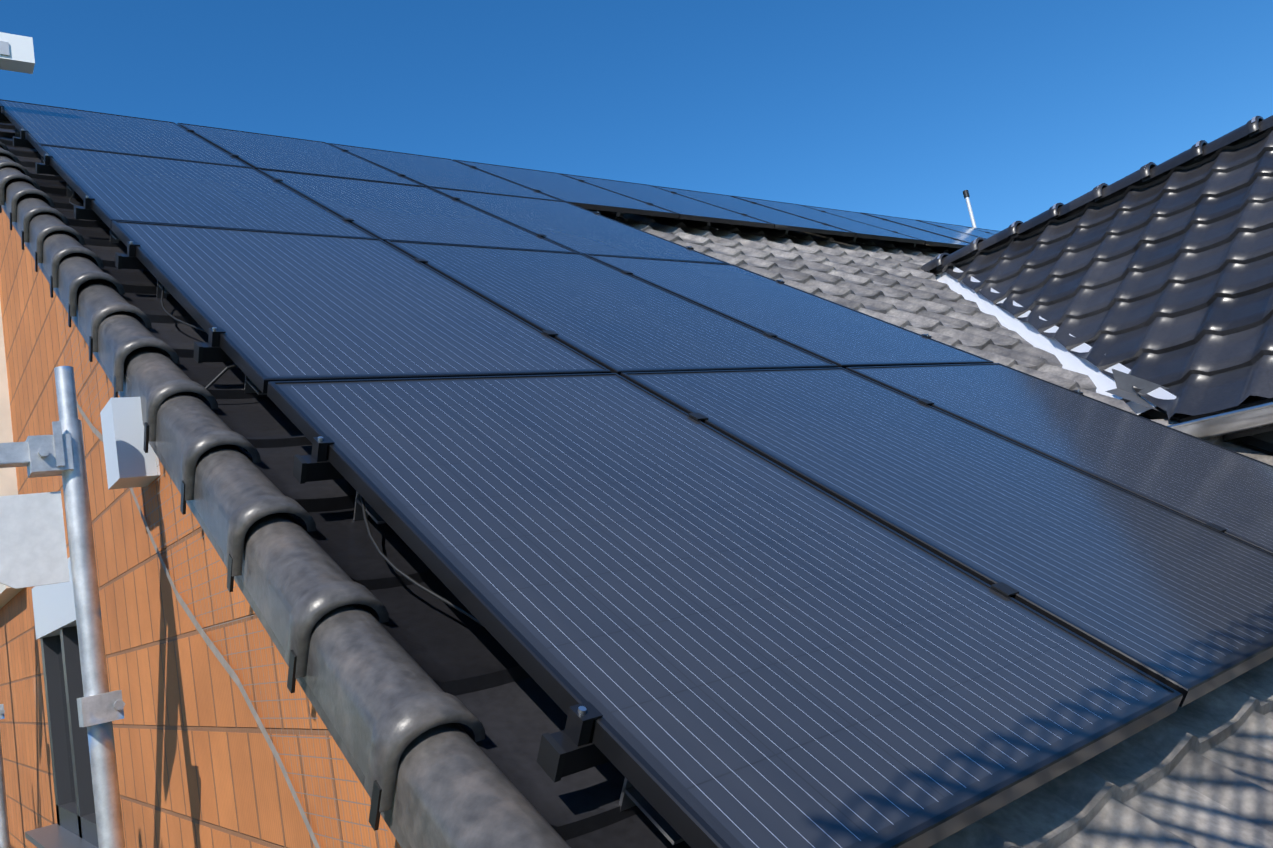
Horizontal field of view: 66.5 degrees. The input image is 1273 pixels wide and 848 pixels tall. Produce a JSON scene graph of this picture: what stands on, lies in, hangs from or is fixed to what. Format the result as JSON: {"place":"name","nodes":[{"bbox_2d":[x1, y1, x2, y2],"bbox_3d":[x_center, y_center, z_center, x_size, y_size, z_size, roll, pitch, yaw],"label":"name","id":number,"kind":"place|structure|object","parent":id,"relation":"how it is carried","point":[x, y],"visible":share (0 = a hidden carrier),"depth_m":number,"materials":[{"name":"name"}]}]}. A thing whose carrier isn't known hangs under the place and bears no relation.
{"place":"outdoors","nodes":[
{"label":"outdoors","id":0,"kind":"place"},
{"bbox_2d":[0,207,400,847],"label":"gable wall","id":1,"kind":"structure","parent":0,"point":[198,765],"depth_m":2.66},
{"bbox_2d":[0,302,22,608],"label":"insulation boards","id":2,"kind":"object","parent":1,"relation":"attached to","point":[8,481],"visible":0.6,"depth_m":4.65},
{"bbox_2d":[100,397,159,489],"bbox_3d":[-1.269,0.048,2.429,0.090,0.200,0.150,-4,-11,-39],"label":"wall junction box","id":3,"kind":"object","parent":1,"relation":"attached to","point":[130,462],"visible":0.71,"depth_m":2.37,"materials":[{"name":"white plastic"}]},
{"bbox_2d":[58,304,395,847],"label":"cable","id":4,"kind":"object","parent":1,"relation":"attached to","point":[209,642],"visible":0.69,"depth_m":1.93,"materials":[{"name":"grey"}]},
{"bbox_2d":[1139,414,1154,419],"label":"roof deck","id":5,"kind":"structure","parent":1,"relation":"on","point":[1146,416],"depth_m":4.63,"materials":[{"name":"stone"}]},
{"bbox_2d":[0,122,1272,847],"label":"roof tiles","id":6,"kind":"object","parent":5,"relation":"on","point":[1198,772],"visible":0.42,"depth_m":1.81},
{"bbox_2d":[195,365,237,394],"bbox_3d":[-1.049,-0.113,2.437,0.202,0.097,0.027,-5,-10,-33],"label":"solar cable","id":7,"kind":"object","parent":6,"relation":"on","point":[215,379],"visible":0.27,"depth_m":2.43,"materials":[{"name":"black plastic"}]},
{"bbox_2d":[0,139,570,847],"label":"verge tiles","id":8,"kind":"object","parent":6,"relation":"on","point":[418,759],"visible":1,"depth_m":1.63,"materials":[{"name":"grey ceramic"}]},
{"bbox_2d":[0,99,1272,847],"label":"solar panels","id":9,"kind":"object","parent":6,"relation":"on","point":[712,551],"visible":0.92,"depth_m":2.26,"materials":[{"name":"black"}]},
{"bbox_2d":[69,191,83,206],"bbox_3d":[-2.368,-0.993,4.098,0.066,0.406,0.577,-4,-11,-39],"label":"cable","id":10,"kind":"object","parent":9,"relation":"on","point":[70,202],"visible":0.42,"depth_m":4.07,"materials":[{"name":"black plastic"}]},
{"bbox_2d":[161,285,204,331],"bbox_3d":[-1.368,-0.378,2.902,0.066,0.435,0.617,-4,-11,-39],"label":"cable","id":11,"kind":"object","parent":9,"relation":"on","point":[175,318],"visible":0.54,"depth_m":2.87,"materials":[{"name":"black plastic"}]},
{"bbox_2d":[360,495,483,626],"bbox_3d":[-0.369,0.237,1.706,0.060,0.406,0.576,-4,-11,-40],"label":"cable","id":12,"kind":"object","parent":9,"relation":"on","point":[422,587],"visible":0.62,"depth_m":1.73,"materials":[{"name":"black plastic"}]},
{"bbox_2d":[963,190,976,227],"bbox_3d":[4.335,-2.689,12.560,0.070,0.715,0.125,-16,-10,31],"label":"vent pipe","id":13,"kind":"object","parent":6,"relation":"on","point":[966,195],"visible":0.81,"depth_m":12.57,"materials":[{"name":"white"}]},
{"bbox_2d":[936,266,1272,452],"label":"flashing","id":14,"kind":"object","parent":6,"relation":"on","point":[1248,421],"depth_m":4.60,"materials":[{"name":"grey metal"}]},
{"bbox_2d":[0,0,1272,230],"label":"sky","id":15,"kind":"structure","parent":0,"point":[894,108],"materials":[{"name":"blue"}]},
{"bbox_2d":[942,126,1272,418],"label":"dormer roof tiles","id":16,"kind":"object","parent":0,"point":[1166,280],"visible":0.92,"depth_m":5.51,"materials":[{"name":"black ceramic"}]},
{"bbox_2d":[921,115,1272,272],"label":"dormer ridge tiles","id":17,"kind":"object","parent":16,"relation":"on","point":[1202,150],"visible":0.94,"depth_m":6.83,"materials":[{"name":"black ceramic"}]},
{"label":"ground","id":18,"kind":"structure","parent":0,"visible":0},
{"bbox_2d":[0,32,34,73],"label":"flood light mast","id":19,"kind":"object","parent":18,"relation":"on","point":[16,53],"visible":1,"depth_m":5.44,"materials":[{"name":"white metal"}]},
{"bbox_2d":[0,366,124,847],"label":"scaffold","id":20,"kind":"object","parent":18,"relation":"on","point":[33,550],"visible":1,"depth_m":2.10,"materials":[{"name":"metal"}]}
]}

